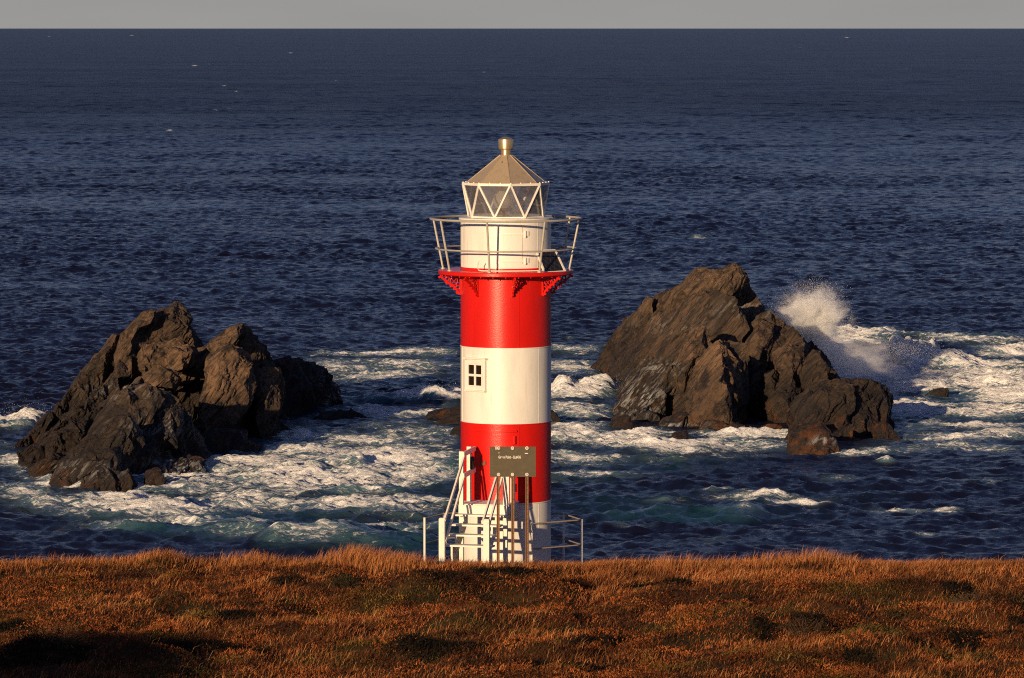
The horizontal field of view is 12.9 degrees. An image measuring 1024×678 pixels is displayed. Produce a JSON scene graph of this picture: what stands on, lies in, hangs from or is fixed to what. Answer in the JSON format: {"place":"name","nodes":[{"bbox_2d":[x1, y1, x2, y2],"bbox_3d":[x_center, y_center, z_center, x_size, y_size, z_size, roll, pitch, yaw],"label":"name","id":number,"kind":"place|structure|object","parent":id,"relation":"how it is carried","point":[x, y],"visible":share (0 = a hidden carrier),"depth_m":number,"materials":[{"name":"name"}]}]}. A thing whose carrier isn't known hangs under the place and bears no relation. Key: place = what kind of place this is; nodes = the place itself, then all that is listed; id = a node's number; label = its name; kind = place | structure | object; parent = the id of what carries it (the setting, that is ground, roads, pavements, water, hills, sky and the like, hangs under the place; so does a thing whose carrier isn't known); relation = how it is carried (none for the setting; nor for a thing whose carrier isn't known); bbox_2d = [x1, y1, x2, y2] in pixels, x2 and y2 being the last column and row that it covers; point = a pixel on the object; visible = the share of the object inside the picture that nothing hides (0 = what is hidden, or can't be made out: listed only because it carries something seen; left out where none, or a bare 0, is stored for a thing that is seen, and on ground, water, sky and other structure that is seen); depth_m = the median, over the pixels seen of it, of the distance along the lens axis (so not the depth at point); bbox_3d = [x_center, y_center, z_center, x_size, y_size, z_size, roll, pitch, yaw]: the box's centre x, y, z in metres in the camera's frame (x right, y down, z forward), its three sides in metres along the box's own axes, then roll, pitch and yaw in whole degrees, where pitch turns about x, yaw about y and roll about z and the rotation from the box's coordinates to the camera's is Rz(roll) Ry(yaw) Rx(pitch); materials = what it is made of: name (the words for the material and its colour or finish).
{"place":"outdoors","nodes":[
{"label":"outdoors","id":0,"kind":"place"},
{"bbox_2d":[0,29,1023,563],"bbox_3d":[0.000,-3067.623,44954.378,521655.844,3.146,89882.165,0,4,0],"label":"sea","id":1,"kind":"structure","parent":0,"point":[280,193],"depth_m":504.46,"materials":[{"name":"liquid"}]},
{"bbox_2d":[144,467,161,485],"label":"rock","id":2,"kind":"object","parent":1,"relation":"in","point":[150,475],"visible":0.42,"depth_m":242.30,"materials":[{"name":"brown stone"}]},
{"bbox_2d":[155,474,168,485],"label":"rock","id":3,"kind":"object","parent":1,"relation":"in","point":[160,480],"visible":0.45,"depth_m":241.73,"materials":[{"name":"brown stone"}]},
{"bbox_2d":[14,301,342,491],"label":"sea stack","id":4,"kind":"object","parent":1,"relation":"in","point":[165,390],"visible":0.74,"depth_m":265.54,"materials":[{"name":"brown stone"}]},
{"bbox_2d":[312,408,367,419],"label":"rock","id":5,"kind":"object","parent":1,"relation":"in","point":[333,414],"visible":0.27,"depth_m":284.61,"materials":[{"name":"black stone"}]},
{"bbox_2d":[450,424,460,436],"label":"rock","id":6,"kind":"object","parent":1,"relation":"in","point":[455,430],"visible":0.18,"depth_m":271.66,"materials":[{"name":"brown stone"}]},
{"bbox_2d":[2,279,948,523],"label":"spray drops","id":7,"kind":"object","parent":1,"relation":"on","point":[817,304],"visible":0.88,"depth_m":304.05,"materials":[{"name":"white liquid"}]},
{"bbox_2d":[424,405,560,424],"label":"rock","id":8,"kind":"object","parent":1,"relation":"in","point":[447,416],"visible":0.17,"depth_m":281.66,"materials":[{"name":"brown stone"}]},
{"bbox_2d":[609,415,630,427],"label":"rock","id":9,"kind":"object","parent":1,"relation":"in","point":[619,421],"visible":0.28,"depth_m":277.80,"materials":[{"name":"brown stone"}]},
{"bbox_2d":[621,422,633,429],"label":"rock","id":10,"kind":"object","parent":1,"relation":"in","point":[627,425],"visible":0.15,"depth_m":275.27,"materials":[{"name":"brown stone"}]},
{"bbox_2d":[671,430,690,438],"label":"rock","id":11,"kind":"object","parent":1,"relation":"in","point":[683,434],"visible":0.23,"depth_m":268.65,"materials":[{"name":"brown stone"}]},
{"bbox_2d":[590,263,899,440],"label":"sea stack","id":12,"kind":"object","parent":1,"relation":"in","point":[707,347],"visible":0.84,"depth_m":284.85,"materials":[{"name":"brown stone"}]},
{"bbox_2d":[786,427,839,454],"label":"rock","id":13,"kind":"object","parent":1,"relation":"in","point":[816,441],"visible":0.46,"depth_m":262.38,"materials":[{"name":"brown stone"}]},
{"bbox_2d":[925,387,948,396],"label":"rock","id":14,"kind":"object","parent":1,"relation":"in","point":[941,391],"visible":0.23,"depth_m":301.80,"materials":[{"name":"brown stone"}]},
{"bbox_2d":[0,541,1023,677],"bbox_3d":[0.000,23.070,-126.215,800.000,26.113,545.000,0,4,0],"label":"ground","id":15,"kind":"structure","parent":0,"point":[532,596],"depth_m":107.18,"materials":[{"name":"brown plant"}]},
{"bbox_2d":[32,622,96,640],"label":"heath shrub","id":16,"kind":"object","parent":15,"relation":"on","point":[69,630],"visible":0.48,"depth_m":104.36,"materials":[{"name":"brown plant"}]},
{"bbox_2d":[321,572,361,588],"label":"heath shrub","id":17,"kind":"object","parent":15,"relation":"on","point":[346,581],"visible":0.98,"depth_m":114.53,"materials":[{"name":"green plant"}]},
{"bbox_2d":[439,446,518,563],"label":"wooden stair","id":18,"kind":"object","parent":15,"relation":"on","point":[484,509],"visible":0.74,"depth_m":123.30,"materials":[{"name":"white wood"}]},
{"bbox_2d":[470,453,474,468],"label":"hanging lantern","id":19,"kind":"object","parent":18,"relation":"hanging from","point":[472,462],"visible":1,"depth_m":124.32,"materials":[{"name":"metal"}]},
{"bbox_2d":[423,512,582,563],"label":"pipe fence","id":20,"kind":"object","parent":15,"relation":"on","point":[443,514],"visible":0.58,"depth_m":126.34,"materials":[{"name":"white metal"}]},
{"bbox_2d":[429,137,581,563],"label":"lighthouse","id":21,"kind":"object","parent":15,"relation":"on","point":[505,285],"visible":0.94,"depth_m":124.72,"materials":[{"name":"white paint"}]},
{"bbox_2d":[463,357,487,391],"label":"window","id":22,"kind":"structure","parent":21,"relation":"in","point":[475,371],"depth_m":124.79,"materials":[{"name":"white paint"}]},
{"bbox_2d":[479,434,515,499],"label":"door","id":23,"kind":"structure","parent":21,"relation":"in","point":[487,440],"depth_m":124.76,"materials":[{"name":"red paint"}]},
{"bbox_2d":[493,186,510,216],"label":"beacon lamp","id":24,"kind":"object","parent":21,"relation":"on","point":[498,197],"visible":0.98,"depth_m":125.28,"materials":[{"name":"glass"}]},
{"bbox_2d":[537,249,565,271],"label":"solar panel","id":25,"kind":"object","parent":21,"relation":"attached to","point":[551,261],"visible":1,"depth_m":124.70,"materials":[{"name":"white paint"}]},
{"bbox_2d":[490,446,535,567],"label":"station sign","id":26,"kind":"object","parent":15,"relation":"on","point":[512,462],"visible":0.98,"depth_m":120.11,"materials":[{"name":"beige wood"}]},
{"bbox_2d":[775,614,834,635],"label":"heath shrub","id":27,"kind":"object","parent":15,"relation":"on","point":[801,627],"visible":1,"depth_m":104.72,"materials":[{"name":"brown plant"}]},
{"bbox_2d":[836,621,908,636],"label":"heath shrub","id":28,"kind":"object","parent":15,"relation":"on","point":[876,630],"visible":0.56,"depth_m":105.44,"materials":[{"name":"brown plant"}]},
{"bbox_2d":[947,588,996,604],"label":"heath shrub","id":29,"kind":"object","parent":15,"relation":"on","point":[975,596],"visible":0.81,"depth_m":111.23,"materials":[{"name":"brown plant"}]},
{"bbox_2d":[0,0,1023,28],"label":"sky","id":30,"kind":"structure","parent":0,"point":[14,14],"materials":[{"name":"grey"}]}
]}

